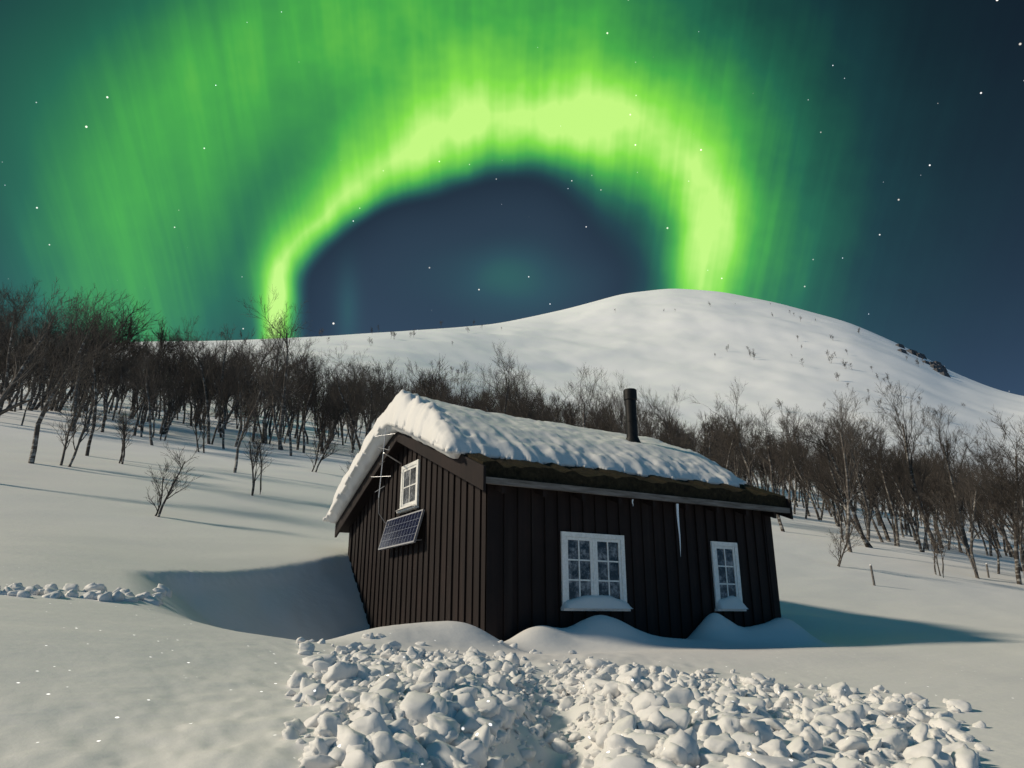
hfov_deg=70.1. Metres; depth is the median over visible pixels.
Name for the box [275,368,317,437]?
birch
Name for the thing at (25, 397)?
birch
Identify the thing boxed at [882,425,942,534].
birch
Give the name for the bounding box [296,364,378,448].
birch
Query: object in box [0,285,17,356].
birch
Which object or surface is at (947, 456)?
birch
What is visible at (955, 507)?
birch
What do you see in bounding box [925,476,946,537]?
birch
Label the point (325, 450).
sapling
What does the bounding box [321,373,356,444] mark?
birch
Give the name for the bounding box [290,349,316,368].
birch
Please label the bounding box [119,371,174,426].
birch
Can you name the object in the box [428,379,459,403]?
birch
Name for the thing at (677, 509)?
icicles
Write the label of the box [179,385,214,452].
sapling
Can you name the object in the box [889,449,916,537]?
birch
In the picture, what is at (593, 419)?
birch
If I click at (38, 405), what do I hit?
birch
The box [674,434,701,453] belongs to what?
birch
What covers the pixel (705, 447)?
birch
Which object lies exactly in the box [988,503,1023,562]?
birch
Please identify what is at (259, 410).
birch
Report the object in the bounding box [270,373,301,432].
birch
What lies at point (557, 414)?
birch
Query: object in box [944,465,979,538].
birch
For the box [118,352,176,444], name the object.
birch
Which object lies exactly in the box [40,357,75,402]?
birch
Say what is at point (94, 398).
birch
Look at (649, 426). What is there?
birch
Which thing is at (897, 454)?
birch
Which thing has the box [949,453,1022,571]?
birch
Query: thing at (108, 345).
birch
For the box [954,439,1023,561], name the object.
birch
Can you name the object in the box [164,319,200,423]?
birch
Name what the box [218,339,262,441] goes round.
birch
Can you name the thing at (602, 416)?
birch
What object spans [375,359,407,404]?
birch
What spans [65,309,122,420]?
birch
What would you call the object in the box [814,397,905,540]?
birch
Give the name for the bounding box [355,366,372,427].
birch
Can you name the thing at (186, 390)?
birch
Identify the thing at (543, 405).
birch
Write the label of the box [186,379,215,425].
birch
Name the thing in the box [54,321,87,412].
birch
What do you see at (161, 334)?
birch
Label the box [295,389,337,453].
birch
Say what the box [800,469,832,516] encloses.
birch
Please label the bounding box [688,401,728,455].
birch
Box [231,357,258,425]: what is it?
birch
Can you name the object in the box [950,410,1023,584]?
birch
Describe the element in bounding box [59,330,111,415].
birch
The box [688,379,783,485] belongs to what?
birch
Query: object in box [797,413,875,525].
birch
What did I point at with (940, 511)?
birch
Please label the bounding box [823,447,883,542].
birch
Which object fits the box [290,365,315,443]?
birch
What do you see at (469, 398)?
birch
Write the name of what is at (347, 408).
birch
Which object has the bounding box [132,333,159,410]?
birch
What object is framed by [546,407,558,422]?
birch
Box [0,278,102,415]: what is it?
birch
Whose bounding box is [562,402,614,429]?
birch
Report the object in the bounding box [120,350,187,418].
birch
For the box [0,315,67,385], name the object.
birch
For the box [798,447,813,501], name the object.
birch
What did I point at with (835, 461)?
birch
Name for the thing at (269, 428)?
birch
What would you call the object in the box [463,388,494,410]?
birch
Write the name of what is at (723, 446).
birch
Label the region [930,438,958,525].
birch
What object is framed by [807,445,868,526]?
birch
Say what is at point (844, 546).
sapling
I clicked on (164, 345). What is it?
birch
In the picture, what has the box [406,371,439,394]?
birch
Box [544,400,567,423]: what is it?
birch
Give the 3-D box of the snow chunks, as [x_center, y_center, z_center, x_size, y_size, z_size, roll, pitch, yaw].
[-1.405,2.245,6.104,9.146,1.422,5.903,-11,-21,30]
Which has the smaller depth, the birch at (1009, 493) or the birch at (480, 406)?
the birch at (1009, 493)
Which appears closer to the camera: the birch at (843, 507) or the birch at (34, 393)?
the birch at (34, 393)
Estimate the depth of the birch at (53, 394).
21.28 m
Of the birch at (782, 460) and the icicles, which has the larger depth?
the birch at (782, 460)
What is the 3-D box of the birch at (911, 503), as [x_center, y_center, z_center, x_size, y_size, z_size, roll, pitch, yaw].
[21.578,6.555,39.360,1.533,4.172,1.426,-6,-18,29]
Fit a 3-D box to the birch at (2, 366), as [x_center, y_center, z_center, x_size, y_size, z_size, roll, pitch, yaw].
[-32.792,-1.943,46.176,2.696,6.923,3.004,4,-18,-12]
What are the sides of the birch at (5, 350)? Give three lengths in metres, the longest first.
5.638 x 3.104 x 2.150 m
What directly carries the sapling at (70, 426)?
on the ground snow at (202, 665)
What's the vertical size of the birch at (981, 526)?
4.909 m
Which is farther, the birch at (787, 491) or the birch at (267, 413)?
the birch at (787, 491)
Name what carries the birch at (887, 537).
on the ground snow at (202, 665)
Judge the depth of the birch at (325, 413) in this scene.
41.14 m
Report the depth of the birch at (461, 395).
44.22 m
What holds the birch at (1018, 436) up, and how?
on the ground snow at (202, 665)
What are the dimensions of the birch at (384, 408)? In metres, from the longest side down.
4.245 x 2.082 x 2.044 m
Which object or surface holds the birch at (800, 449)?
on the ground snow at (202, 665)
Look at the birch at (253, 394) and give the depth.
52.09 m
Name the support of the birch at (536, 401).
on the ground snow at (202, 665)
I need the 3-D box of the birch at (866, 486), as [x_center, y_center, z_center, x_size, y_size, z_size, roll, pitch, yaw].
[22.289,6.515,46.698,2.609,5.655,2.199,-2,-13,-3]
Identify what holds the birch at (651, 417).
on the ground snow at (202, 665)
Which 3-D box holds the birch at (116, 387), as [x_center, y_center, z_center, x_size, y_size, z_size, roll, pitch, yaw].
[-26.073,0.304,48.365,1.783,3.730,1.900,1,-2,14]
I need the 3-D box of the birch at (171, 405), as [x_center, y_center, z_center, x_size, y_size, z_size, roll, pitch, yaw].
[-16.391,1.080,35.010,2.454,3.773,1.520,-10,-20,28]
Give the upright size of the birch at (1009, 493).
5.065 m
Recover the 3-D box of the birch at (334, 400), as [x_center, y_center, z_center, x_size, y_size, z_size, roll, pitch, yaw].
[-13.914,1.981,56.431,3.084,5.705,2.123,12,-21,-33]
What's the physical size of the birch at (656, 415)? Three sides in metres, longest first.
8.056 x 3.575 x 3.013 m
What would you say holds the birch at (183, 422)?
on the ground snow at (202, 665)
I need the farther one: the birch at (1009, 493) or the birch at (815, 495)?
the birch at (815, 495)
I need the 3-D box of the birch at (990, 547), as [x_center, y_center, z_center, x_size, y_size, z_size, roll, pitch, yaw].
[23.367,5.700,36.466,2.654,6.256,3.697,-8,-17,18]
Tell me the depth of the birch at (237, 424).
52.09 m
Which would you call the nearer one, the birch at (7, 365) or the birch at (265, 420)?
the birch at (7, 365)
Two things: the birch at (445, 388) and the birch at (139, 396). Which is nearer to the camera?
the birch at (139, 396)
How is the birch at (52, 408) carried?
on the ground snow at (202, 665)
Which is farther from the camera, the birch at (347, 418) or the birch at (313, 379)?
the birch at (313, 379)
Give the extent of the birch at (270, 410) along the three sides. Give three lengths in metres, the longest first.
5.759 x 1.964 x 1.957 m
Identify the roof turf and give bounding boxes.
[463,453,786,507]
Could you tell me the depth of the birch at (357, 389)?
51.15 m
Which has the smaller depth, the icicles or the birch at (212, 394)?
the icicles
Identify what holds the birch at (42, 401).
on the ground snow at (202, 665)
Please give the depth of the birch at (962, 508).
47.40 m
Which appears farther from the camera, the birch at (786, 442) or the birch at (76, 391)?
the birch at (786, 442)
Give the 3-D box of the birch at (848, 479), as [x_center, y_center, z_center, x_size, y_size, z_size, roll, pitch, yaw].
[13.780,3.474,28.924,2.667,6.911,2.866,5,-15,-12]
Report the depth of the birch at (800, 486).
48.78 m
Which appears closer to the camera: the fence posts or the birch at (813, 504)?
the fence posts
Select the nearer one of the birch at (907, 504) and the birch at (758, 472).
the birch at (907, 504)
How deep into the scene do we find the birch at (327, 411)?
43.54 m
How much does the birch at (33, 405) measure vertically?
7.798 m
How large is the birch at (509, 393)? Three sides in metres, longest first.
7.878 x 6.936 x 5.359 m
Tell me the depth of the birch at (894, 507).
48.55 m
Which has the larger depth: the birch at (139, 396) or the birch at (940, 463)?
the birch at (940, 463)
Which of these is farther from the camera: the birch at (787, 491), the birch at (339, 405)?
the birch at (787, 491)
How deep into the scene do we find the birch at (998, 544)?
43.43 m
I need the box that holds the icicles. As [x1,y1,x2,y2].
[632,499,680,555]
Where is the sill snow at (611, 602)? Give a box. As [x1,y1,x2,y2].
[396,504,747,608]
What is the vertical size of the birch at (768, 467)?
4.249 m
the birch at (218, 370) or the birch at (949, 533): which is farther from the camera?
the birch at (218, 370)
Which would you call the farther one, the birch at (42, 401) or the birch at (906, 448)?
the birch at (42, 401)
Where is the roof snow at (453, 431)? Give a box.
[323,389,745,522]
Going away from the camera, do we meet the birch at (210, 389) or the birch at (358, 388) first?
the birch at (210, 389)
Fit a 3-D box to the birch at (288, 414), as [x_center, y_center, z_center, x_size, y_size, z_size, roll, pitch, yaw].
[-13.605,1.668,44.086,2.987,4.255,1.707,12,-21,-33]
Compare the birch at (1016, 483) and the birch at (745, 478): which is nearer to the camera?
the birch at (1016, 483)
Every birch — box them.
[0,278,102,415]
[0,279,45,410]
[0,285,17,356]
[0,287,115,409]
[0,300,37,411]
[0,303,17,396]
[0,303,26,343]
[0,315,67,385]
[0,316,19,378]
[0,320,31,379]
[1,308,65,407]
[10,331,51,391]
[13,285,85,410]
[18,360,42,398]
[21,308,64,410]
[21,358,55,425]
[23,360,49,400]
[28,283,131,463]
[33,305,151,411]
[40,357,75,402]
[42,293,110,431]
[49,292,124,411]
[50,310,125,455]
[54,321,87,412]
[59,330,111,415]
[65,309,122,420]
[74,321,118,431]
[75,321,118,431]
[79,321,124,417]
[84,300,162,410]
[86,302,132,410]
[97,330,139,420]
[101,343,150,406]
[108,365,133,413]
[109,356,132,410]
[110,362,132,413]
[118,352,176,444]
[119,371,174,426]
[120,336,151,415]
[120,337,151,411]
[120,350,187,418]
[122,337,170,435]
[123,341,157,409]
[125,336,174,432]
[130,360,164,436]
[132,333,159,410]
[136,352,189,429]
[138,332,182,421]
[139,336,164,401]
[143,318,185,419]
[143,349,176,415]
[145,356,215,434]
[151,371,175,437]
[152,361,206,433]
[157,369,191,440]
[159,341,192,425]
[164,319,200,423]
[165,315,239,444]
[165,356,190,423]
[170,367,202,424]
[175,341,203,419]
[176,356,219,429]
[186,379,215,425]
[188,322,296,432]
[190,354,224,423]
[191,342,235,437]
[200,352,230,387]
[201,378,249,448]
[205,354,242,428]
[209,345,265,446]
[211,348,234,416]
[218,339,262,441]
[219,340,260,418]
[221,348,263,423]
[230,384,250,428]
[231,328,293,443]
[231,349,304,442]
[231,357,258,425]
[233,360,288,472]
[237,284,332,449]
[245,377,261,428]
[245,386,265,431]
[257,359,310,455]
[264,332,304,436]
[266,367,281,427]
[266,377,298,443]
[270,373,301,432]
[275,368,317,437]
[278,384,311,442]
[288,353,331,452]
[288,358,298,428]
[288,362,305,431]
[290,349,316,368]
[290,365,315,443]
[291,338,319,437]
[292,355,330,449]
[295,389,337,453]
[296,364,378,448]
[298,366,350,453]
[299,353,324,431]
[302,354,401,451]
[308,386,338,451]
[317,376,340,439]
[317,394,340,449]
[319,381,341,433]
[320,362,347,437]
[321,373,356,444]
[322,342,388,449]
[339,365,372,435]
[340,363,377,427]
[345,398,357,442]
[346,372,373,452]
[348,368,395,434]
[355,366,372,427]
[364,357,402,409]
[368,389,396,422]
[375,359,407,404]
[378,369,436,412]
[394,376,415,391]
[405,356,455,401]
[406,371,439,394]
[413,368,465,404]
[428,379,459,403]
[437,379,453,396]
[441,362,490,406]
[454,388,547,419]
[458,383,486,408]
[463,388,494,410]
[465,370,535,417]
[470,342,517,415]
[472,374,505,412]
[492,375,519,415]
[494,360,533,417]
[499,368,559,421]
[502,381,579,422]
[513,381,544,416]
[521,388,546,419]
[530,383,561,421]
[538,396,558,422]
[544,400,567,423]
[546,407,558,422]
[550,391,588,426]
[559,397,578,424]
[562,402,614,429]
[563,364,605,429]
[565,404,624,433]
[581,400,616,430]
[584,375,619,430]
[585,398,624,432]
[597,397,623,431]
[601,369,642,433]
[606,397,625,433]
[616,406,647,435]
[636,399,659,430]
[636,400,665,437]
[637,384,694,448]
[637,414,660,438]
[639,399,664,439]
[640,416,685,446]
[651,394,693,448]
[660,418,677,443]
[672,420,699,449]
[673,425,696,448]
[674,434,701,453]
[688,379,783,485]
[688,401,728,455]
[690,418,707,442]
[691,415,722,461]
[695,421,728,461]
[697,406,737,442]
[700,422,744,470]
[705,408,756,470]
[716,424,752,476]
[718,414,748,478]
[720,413,760,487]
[730,404,810,531]
[736,461,753,484]
[738,424,770,484]
[739,449,761,483]
[745,439,764,488]
[752,437,770,490]
[753,431,788,492]
[753,460,763,488]
[754,470,763,486]
[755,408,895,547]
[755,443,765,489]
[757,429,797,506]
[760,454,776,478]
[763,445,774,490]
[765,442,838,520]
[767,448,791,495]
[770,430,796,493]
[773,438,787,493]
[774,408,809,499]
[774,470,791,493]
[781,405,818,516]
[783,426,809,513]
[784,418,815,504]
[784,431,811,499]
[786,473,803,496]
[791,442,825,518]
[791,445,806,507]
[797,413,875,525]
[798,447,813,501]
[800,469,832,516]
[803,470,820,510]
[807,425,853,521]
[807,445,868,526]
[810,454,850,541]
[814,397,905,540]
[815,417,890,541]
[819,464,846,521]
[820,416,847,521]
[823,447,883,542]
[824,389,894,551]
[831,417,900,525]
[836,418,878,521]
[842,479,857,525]
[847,412,912,546]
[852,477,882,530]
[856,435,943,551]
[856,450,873,523]
[864,445,921,533]
[867,433,928,515]
[873,381,946,553]
[878,465,926,543]
[880,478,904,529]
[881,458,925,536]
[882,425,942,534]
[885,438,921,525]
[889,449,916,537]
[900,455,942,549]
[901,471,920,540]
[902,442,968,547]
[912,447,967,540]
[913,447,961,535]
[916,448,1006,578]
[920,459,953,536]
[923,403,982,555]
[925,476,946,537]
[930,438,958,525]
[933,469,965,550]
[934,486,957,549]
[936,465,975,553]
[943,490,971,526]
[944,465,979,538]
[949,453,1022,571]
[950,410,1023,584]
[950,461,995,537]
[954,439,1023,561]
[954,445,1013,557]
[957,455,978,532]
[961,433,1008,555]
[962,483,1002,573]
[968,478,1000,547]
[970,503,1001,556]
[973,452,1023,543]
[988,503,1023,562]
[989,417,1023,490]
[994,448,1023,548]
[999,464,1023,573]
[1004,415,1023,451]
[1004,450,1023,530]
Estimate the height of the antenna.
1.595 m
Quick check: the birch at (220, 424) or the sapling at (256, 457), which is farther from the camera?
the birch at (220, 424)
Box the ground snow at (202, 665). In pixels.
[0,289,1023,767]
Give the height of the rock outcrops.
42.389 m
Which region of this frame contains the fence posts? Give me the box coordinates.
[869,563,989,585]
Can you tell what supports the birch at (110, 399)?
on the ground snow at (202, 665)
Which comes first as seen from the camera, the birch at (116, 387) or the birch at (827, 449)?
the birch at (827, 449)
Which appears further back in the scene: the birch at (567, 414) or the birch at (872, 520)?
the birch at (567, 414)
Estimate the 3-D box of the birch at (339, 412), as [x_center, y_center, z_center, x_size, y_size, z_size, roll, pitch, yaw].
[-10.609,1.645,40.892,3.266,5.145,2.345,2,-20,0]
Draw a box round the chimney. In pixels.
[623,388,640,442]
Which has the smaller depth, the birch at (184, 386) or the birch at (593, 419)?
the birch at (184, 386)
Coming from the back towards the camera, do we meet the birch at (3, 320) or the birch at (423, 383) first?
the birch at (423, 383)
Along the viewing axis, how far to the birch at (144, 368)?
59.32 m
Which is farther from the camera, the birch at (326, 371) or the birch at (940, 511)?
the birch at (326, 371)
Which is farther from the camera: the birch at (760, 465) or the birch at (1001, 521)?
the birch at (760, 465)
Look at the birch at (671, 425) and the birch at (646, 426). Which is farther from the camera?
the birch at (646, 426)
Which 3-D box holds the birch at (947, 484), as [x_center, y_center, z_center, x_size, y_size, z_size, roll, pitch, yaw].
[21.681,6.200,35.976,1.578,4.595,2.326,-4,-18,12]
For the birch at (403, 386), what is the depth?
88.38 m
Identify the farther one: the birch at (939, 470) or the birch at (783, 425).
the birch at (783, 425)
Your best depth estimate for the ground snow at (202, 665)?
13.99 m
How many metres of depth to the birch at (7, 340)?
39.86 m
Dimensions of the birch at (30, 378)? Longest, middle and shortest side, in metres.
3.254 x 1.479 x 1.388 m
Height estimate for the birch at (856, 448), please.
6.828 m
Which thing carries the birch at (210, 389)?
on the ground snow at (202, 665)
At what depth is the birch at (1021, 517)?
25.03 m
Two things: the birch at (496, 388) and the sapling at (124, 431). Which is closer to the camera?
the sapling at (124, 431)
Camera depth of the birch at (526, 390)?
43.09 m
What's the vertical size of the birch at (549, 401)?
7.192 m
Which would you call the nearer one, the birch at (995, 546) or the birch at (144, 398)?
the birch at (995, 546)
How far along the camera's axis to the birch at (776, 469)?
60.30 m
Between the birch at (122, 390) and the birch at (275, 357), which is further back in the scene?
the birch at (122, 390)
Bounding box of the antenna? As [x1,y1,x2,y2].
[375,428,400,524]
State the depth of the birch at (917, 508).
34.66 m
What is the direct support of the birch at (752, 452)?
on the ground snow at (202, 665)
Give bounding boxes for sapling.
[48,377,124,466]
[108,394,137,463]
[145,442,206,516]
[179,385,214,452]
[243,418,276,495]
[305,414,350,471]
[341,438,361,473]
[828,507,869,566]
[923,514,952,577]
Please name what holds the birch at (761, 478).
on the ground snow at (202, 665)
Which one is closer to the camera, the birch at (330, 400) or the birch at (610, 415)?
the birch at (330, 400)
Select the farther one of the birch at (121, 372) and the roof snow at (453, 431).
the birch at (121, 372)
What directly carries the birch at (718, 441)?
on the ground snow at (202, 665)
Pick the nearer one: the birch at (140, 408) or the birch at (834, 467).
the birch at (140, 408)
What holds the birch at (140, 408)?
on the ground snow at (202, 665)
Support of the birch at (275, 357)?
on the ground snow at (202, 665)
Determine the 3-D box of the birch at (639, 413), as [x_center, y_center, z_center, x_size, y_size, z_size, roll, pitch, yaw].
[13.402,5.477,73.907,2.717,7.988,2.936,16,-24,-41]
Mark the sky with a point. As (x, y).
(396, 165)
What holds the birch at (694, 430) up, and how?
on the ground snow at (202, 665)
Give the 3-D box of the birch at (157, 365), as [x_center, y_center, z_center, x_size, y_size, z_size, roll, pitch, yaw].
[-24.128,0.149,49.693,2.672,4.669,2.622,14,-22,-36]
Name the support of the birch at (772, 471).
on the ground snow at (202, 665)
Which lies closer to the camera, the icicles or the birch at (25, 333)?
the icicles
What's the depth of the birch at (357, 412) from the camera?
46.40 m
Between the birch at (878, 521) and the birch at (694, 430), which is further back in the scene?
the birch at (694, 430)
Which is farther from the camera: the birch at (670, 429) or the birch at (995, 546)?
the birch at (670, 429)
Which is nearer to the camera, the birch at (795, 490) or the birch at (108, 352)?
the birch at (108, 352)
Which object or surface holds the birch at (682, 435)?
on the ground snow at (202, 665)
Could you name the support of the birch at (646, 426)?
on the ground snow at (202, 665)
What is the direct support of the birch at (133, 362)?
on the ground snow at (202, 665)
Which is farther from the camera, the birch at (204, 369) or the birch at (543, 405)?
the birch at (543, 405)
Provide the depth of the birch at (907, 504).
32.70 m
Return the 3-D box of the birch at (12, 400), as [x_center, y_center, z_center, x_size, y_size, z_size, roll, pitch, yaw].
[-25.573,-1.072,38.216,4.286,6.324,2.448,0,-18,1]
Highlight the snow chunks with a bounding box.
[0,582,990,767]
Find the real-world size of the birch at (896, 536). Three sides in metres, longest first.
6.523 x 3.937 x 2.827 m
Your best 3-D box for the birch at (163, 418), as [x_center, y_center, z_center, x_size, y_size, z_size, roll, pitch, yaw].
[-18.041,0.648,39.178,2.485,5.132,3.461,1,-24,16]
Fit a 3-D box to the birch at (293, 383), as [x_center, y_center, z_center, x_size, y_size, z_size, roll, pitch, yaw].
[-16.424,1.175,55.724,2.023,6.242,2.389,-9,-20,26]
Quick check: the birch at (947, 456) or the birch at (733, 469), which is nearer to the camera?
the birch at (947, 456)
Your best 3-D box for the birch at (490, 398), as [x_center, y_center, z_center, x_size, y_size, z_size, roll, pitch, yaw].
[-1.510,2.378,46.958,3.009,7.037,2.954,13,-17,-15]
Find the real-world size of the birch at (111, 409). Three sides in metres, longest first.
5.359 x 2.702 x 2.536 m
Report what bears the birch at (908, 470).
on the ground snow at (202, 665)
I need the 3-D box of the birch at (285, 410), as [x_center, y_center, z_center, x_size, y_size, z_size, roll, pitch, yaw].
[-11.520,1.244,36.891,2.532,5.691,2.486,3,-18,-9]
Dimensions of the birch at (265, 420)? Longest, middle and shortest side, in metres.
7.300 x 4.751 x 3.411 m
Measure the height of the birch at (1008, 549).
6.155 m
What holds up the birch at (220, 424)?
on the ground snow at (202, 665)
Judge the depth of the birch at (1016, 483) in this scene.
25.63 m
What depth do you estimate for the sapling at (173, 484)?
15.83 m
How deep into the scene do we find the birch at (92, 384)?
34.95 m
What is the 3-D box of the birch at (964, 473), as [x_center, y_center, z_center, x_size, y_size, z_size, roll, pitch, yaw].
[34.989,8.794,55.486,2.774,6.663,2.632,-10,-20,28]
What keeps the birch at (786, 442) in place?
on the ground snow at (202, 665)
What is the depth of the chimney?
13.47 m
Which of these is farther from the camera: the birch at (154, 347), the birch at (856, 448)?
the birch at (154, 347)
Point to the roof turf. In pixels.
(551, 472)
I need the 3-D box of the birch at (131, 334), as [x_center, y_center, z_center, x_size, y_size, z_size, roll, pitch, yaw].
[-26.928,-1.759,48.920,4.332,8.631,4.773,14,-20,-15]
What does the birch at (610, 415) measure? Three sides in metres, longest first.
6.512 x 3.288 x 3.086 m
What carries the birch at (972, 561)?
on the ground snow at (202, 665)
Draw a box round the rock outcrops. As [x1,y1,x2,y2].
[896,344,950,377]
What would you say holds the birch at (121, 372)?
on the ground snow at (202, 665)
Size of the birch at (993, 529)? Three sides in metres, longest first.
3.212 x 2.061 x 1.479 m
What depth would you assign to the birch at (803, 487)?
44.46 m
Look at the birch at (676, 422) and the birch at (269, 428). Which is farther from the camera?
the birch at (676, 422)
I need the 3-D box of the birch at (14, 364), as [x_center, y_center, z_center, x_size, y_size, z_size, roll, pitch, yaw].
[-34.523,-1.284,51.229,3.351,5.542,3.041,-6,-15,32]
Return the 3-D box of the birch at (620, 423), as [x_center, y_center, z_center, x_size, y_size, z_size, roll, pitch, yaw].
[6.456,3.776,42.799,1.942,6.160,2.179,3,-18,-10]
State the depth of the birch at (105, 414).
34.97 m
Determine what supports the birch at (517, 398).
on the ground snow at (202, 665)
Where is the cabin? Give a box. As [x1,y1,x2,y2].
[335,432,792,641]
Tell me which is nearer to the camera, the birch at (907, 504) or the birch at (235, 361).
the birch at (907, 504)
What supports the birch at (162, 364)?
on the ground snow at (202, 665)
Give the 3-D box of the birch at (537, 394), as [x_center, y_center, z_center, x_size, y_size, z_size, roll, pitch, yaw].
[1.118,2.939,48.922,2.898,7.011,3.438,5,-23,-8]
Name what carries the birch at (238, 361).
on the ground snow at (202, 665)
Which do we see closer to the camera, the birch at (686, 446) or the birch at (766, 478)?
the birch at (766, 478)
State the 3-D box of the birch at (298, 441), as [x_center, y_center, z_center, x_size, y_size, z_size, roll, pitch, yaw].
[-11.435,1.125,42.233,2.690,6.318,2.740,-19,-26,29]
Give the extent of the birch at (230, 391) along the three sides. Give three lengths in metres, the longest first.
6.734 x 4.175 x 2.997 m
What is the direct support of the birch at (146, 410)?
on the ground snow at (202, 665)
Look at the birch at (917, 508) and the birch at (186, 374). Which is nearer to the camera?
the birch at (917, 508)
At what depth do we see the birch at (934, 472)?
37.24 m
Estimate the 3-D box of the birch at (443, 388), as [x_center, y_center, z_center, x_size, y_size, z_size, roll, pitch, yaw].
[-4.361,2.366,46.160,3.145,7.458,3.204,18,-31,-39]
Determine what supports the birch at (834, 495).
on the ground snow at (202, 665)
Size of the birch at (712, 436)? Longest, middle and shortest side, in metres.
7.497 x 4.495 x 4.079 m
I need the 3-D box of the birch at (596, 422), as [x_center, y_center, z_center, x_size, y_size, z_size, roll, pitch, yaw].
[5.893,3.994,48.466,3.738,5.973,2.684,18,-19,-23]
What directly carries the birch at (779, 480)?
on the ground snow at (202, 665)
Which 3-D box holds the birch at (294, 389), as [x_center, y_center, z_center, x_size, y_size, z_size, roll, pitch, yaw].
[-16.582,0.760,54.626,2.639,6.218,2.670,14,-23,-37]
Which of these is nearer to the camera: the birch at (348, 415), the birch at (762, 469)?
the birch at (348, 415)
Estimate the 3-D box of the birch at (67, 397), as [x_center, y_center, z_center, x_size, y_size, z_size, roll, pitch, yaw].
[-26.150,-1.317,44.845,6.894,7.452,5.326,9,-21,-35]
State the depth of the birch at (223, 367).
46.24 m
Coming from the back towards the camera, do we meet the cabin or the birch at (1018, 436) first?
the birch at (1018, 436)
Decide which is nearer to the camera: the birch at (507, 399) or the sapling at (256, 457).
the sapling at (256, 457)
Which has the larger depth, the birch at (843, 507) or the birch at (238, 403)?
the birch at (843, 507)
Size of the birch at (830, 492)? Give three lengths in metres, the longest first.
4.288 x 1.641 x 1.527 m
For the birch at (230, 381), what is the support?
on the ground snow at (202, 665)
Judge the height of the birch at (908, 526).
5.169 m
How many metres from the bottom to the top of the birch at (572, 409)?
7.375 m
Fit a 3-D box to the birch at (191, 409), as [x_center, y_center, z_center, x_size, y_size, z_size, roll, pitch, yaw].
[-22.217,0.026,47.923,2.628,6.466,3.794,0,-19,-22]
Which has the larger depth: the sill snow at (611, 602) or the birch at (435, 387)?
the birch at (435, 387)
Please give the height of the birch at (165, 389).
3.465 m
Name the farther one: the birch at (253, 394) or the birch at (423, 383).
the birch at (423, 383)
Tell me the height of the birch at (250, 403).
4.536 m
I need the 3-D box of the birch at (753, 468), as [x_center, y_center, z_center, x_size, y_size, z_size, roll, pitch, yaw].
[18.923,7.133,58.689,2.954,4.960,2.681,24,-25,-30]
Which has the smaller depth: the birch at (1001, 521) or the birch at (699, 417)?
the birch at (1001, 521)
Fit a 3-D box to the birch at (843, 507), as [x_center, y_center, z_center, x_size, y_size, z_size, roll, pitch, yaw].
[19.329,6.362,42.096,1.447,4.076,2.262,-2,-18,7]
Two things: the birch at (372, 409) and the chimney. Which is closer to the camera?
the chimney
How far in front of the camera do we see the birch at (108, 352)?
41.53 m
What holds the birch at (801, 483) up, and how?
on the ground snow at (202, 665)
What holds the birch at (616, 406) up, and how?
on the ground snow at (202, 665)
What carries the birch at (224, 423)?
on the ground snow at (202, 665)
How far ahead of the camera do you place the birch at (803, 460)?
48.27 m
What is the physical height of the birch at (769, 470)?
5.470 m
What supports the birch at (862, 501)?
on the ground snow at (202, 665)
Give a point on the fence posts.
(872, 575)
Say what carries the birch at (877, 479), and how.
on the ground snow at (202, 665)
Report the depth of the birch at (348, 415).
54.69 m
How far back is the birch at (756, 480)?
56.08 m
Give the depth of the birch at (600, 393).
54.16 m
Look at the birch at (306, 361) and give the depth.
52.12 m
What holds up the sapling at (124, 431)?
on the ground snow at (202, 665)
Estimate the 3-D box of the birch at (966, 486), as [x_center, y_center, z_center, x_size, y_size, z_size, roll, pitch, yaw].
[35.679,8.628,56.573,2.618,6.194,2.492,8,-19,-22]
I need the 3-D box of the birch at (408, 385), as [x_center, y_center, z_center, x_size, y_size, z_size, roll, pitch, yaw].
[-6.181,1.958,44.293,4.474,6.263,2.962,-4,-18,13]
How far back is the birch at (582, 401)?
37.42 m
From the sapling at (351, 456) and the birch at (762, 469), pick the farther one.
the birch at (762, 469)
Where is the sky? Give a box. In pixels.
[0,0,1023,395]
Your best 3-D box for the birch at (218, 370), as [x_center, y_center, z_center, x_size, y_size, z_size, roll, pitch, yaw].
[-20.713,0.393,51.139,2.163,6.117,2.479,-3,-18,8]
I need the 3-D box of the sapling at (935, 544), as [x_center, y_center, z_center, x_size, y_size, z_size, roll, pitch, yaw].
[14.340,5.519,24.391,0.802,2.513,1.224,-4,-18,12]
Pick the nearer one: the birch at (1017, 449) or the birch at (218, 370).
the birch at (1017, 449)
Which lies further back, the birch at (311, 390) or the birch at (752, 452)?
the birch at (752, 452)
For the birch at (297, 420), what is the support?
on the ground snow at (202, 665)
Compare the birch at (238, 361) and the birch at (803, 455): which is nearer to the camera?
the birch at (803, 455)
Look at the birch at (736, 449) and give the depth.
42.04 m
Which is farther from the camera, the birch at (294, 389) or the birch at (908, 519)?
the birch at (294, 389)
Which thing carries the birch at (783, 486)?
on the ground snow at (202, 665)
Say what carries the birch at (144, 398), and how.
on the ground snow at (202, 665)
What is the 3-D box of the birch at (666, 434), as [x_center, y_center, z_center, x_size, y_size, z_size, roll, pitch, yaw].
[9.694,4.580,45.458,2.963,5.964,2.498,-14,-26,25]
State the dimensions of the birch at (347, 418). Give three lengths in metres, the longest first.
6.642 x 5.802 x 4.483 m
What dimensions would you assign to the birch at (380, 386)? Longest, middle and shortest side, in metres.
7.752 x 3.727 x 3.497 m
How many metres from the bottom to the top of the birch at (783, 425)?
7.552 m
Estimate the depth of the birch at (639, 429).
41.69 m

